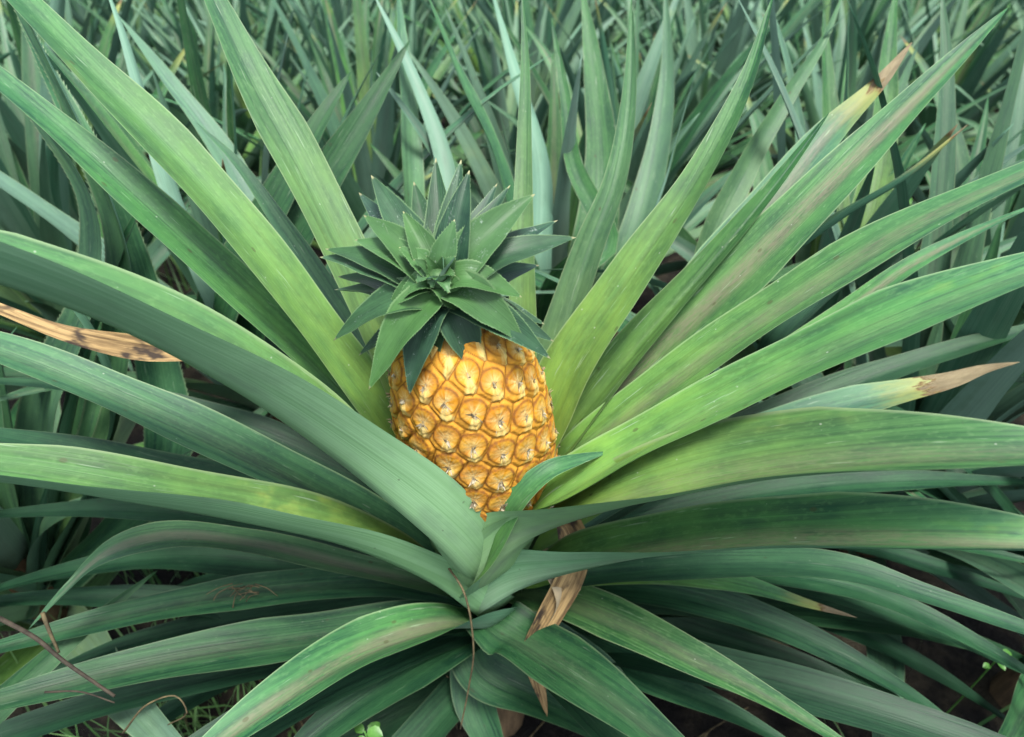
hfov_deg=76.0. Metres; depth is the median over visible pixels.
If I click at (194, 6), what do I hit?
pineapple plant
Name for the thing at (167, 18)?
pineapple plant
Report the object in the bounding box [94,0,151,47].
pineapple plant
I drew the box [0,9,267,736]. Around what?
pineapple plant
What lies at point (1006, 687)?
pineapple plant
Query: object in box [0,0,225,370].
pineapple plant
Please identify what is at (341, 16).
pineapple plant
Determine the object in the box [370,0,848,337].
pineapple plant
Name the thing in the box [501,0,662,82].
pineapple plant
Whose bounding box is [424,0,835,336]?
pineapple plant
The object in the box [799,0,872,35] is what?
pineapple plant
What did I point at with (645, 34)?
pineapple plant
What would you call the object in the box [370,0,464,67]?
pineapple plant
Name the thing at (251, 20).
pineapple plant
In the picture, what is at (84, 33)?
pineapple plant
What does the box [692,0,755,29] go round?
pineapple plant
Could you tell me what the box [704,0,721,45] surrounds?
pineapple plant
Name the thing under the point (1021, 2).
pineapple plant
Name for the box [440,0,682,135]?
pineapple plant
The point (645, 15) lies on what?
pineapple plant
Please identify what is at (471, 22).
pineapple plant
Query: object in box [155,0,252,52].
pineapple plant
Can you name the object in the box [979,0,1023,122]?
pineapple plant
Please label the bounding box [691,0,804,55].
pineapple plant
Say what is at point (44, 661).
pineapple plant
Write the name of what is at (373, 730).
weed seedling
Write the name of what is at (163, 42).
pineapple plant
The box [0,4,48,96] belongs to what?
pineapple plant
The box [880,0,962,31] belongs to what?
pineapple plant
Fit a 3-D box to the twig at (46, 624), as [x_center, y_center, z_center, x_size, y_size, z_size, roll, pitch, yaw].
[-0.363,0.207,0.515,0.003,0.017,0.033,-26,46,-27]
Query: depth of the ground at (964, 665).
1.03 m
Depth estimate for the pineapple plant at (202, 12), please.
2.94 m
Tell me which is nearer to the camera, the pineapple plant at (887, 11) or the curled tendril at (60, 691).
the curled tendril at (60, 691)
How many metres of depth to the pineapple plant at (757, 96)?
3.03 m
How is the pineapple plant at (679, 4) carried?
on the ground at (964, 665)
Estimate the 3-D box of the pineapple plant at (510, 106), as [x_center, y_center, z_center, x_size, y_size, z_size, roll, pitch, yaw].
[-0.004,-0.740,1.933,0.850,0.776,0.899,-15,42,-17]
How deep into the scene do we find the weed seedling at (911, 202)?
1.51 m
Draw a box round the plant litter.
[184,629,841,736]
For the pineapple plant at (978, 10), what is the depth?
4.17 m
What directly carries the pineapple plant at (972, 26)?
on the ground at (964, 665)
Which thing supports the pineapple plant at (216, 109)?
on the ground at (964, 665)
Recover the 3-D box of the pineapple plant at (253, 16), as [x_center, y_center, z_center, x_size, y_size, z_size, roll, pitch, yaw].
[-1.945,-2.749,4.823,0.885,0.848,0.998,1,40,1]
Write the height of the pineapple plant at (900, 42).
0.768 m
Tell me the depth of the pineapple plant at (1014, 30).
2.95 m
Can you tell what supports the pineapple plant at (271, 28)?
on the ground at (964, 665)
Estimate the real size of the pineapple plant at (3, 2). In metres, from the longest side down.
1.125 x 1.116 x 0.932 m
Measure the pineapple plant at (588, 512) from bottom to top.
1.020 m
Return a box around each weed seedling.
[354,721,382,736]
[909,191,923,204]
[946,648,1011,713]
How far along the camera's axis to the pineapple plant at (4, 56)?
1.43 m
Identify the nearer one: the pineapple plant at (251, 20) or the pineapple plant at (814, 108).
the pineapple plant at (814, 108)
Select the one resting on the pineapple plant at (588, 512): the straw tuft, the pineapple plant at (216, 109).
the straw tuft
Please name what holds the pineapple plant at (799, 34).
on the ground at (964, 665)
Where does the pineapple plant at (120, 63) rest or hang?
on the ground at (964, 665)
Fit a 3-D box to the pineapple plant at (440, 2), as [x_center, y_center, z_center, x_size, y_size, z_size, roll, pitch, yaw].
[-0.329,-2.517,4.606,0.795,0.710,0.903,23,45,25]
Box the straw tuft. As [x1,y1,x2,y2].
[205,583,276,607]
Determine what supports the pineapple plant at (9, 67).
on the ground at (964, 665)
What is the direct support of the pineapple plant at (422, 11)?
on the ground at (964, 665)
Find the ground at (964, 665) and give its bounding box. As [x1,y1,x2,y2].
[0,1,1023,736]
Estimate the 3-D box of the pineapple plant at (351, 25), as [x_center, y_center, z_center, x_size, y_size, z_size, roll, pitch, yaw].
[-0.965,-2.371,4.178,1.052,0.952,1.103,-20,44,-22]
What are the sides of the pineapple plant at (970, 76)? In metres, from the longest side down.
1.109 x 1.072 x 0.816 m
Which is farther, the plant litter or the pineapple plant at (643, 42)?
the pineapple plant at (643, 42)
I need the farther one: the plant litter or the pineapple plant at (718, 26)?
the pineapple plant at (718, 26)
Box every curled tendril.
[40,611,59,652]
[44,690,114,702]
[122,695,187,733]
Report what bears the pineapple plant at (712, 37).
on the ground at (964, 665)
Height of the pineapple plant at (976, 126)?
0.810 m
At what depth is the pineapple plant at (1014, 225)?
1.25 m
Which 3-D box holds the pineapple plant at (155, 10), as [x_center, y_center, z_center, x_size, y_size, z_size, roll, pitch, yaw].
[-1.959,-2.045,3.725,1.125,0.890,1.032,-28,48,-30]
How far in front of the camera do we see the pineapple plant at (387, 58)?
2.10 m
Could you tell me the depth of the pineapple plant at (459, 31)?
3.75 m
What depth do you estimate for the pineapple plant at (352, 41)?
3.40 m
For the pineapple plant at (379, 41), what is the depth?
1.86 m
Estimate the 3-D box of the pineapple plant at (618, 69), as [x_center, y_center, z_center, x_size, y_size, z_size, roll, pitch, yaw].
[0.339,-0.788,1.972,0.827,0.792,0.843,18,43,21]
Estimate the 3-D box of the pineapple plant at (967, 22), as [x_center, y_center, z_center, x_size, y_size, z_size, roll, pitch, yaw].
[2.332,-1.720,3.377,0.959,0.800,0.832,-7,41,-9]
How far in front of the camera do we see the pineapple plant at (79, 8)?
3.31 m
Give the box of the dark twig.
[0,616,115,697]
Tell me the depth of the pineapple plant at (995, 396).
0.80 m
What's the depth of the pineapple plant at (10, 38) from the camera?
3.00 m
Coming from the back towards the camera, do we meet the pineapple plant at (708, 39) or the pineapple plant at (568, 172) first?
the pineapple plant at (708, 39)
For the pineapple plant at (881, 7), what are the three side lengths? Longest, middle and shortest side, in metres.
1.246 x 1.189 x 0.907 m
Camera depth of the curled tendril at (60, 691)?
0.50 m
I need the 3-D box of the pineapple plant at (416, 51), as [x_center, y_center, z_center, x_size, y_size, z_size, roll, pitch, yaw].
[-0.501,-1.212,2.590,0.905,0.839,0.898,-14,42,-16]
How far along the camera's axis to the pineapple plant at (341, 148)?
0.88 m
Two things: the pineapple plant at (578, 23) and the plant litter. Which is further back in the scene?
the pineapple plant at (578, 23)
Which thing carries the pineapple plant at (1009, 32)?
on the ground at (964, 665)
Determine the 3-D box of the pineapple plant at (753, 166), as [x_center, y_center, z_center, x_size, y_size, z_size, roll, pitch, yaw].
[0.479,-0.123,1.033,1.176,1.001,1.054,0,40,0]
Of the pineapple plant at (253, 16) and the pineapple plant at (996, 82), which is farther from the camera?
the pineapple plant at (253, 16)
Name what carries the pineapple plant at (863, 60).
on the ground at (964, 665)
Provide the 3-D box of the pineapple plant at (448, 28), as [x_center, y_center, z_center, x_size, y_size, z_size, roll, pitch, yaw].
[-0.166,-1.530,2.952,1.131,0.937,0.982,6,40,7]
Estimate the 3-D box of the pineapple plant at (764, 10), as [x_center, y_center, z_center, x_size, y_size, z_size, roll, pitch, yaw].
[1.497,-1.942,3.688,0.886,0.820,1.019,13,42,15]
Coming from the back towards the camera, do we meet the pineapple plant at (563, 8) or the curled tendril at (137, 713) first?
the pineapple plant at (563, 8)
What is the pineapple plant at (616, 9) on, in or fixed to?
on the ground at (964, 665)
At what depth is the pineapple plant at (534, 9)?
4.12 m
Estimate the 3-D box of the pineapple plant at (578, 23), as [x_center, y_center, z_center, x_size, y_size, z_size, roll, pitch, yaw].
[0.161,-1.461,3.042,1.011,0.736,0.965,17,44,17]
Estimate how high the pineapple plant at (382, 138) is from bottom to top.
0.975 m
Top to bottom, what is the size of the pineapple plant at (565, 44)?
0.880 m
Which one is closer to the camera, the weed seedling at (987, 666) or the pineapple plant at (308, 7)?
the weed seedling at (987, 666)
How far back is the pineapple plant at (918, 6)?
2.90 m
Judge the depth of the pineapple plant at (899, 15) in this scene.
3.77 m
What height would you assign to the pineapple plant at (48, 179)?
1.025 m
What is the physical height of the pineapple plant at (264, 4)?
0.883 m
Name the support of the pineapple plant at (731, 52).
on the ground at (964, 665)
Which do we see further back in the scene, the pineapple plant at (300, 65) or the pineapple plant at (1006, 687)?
the pineapple plant at (300, 65)
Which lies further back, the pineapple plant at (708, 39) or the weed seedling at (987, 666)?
the pineapple plant at (708, 39)
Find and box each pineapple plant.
[0,0,185,85]
[0,0,202,162]
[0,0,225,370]
[0,0,269,428]
[0,0,555,446]
[0,0,1023,736]
[0,1,119,44]
[0,3,16,77]
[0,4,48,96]
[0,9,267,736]
[0,48,16,61]
[0,327,156,723]
[2,0,121,30]
[44,0,203,74]
[69,0,200,49]
[76,0,312,105]
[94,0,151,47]
[103,0,354,207]
[107,0,203,54]
[112,0,278,46]
[120,0,354,69]
[123,0,369,175]
[144,0,536,250]
[152,0,296,60]
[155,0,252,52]
[195,0,306,70]
[198,0,375,109]
[236,0,544,175]
[245,0,447,93]
[248,0,260,29]
[248,0,346,57]
[251,0,477,171]
[264,0,372,68]
[311,0,480,148]
[346,0,374,50]
[346,0,455,68]
[347,0,456,69]
[369,0,583,128]
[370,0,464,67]
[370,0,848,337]
[372,0,685,193]
[398,0,694,173]
[417,0,513,143]
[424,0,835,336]
[428,0,543,71]
[436,0,500,62]
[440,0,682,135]
[467,0,653,92]
[477,0,772,229]
[497,0,556,20]
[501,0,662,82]
[529,0,680,59]
[535,0,1023,618]
[535,0,1023,736]
[580,0,727,67]
[581,0,935,177]
[609,0,805,147]
[610,0,719,62]
[613,0,771,130]
[620,0,717,51]
[620,0,727,57]
[680,0,1010,136]
[683,0,736,56]
[688,0,1013,195]
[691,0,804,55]
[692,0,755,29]
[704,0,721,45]
[705,0,874,131]
[712,0,836,55]
[713,0,858,112]
[729,0,1007,205]
[753,0,903,63]
[787,0,1022,136]
[791,0,1016,113]
[797,0,939,101]
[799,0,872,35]
[811,0,1021,198]
[849,37,1023,356]
[853,305,1023,736]
[864,0,1023,129]
[865,0,1023,89]
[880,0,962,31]
[880,0,1008,37]
[911,45,1013,202]
[937,0,1008,30]
[952,23,1021,123]
[974,0,1023,85]
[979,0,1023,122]
[990,23,1016,87]
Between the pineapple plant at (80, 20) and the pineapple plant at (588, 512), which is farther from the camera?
the pineapple plant at (80, 20)

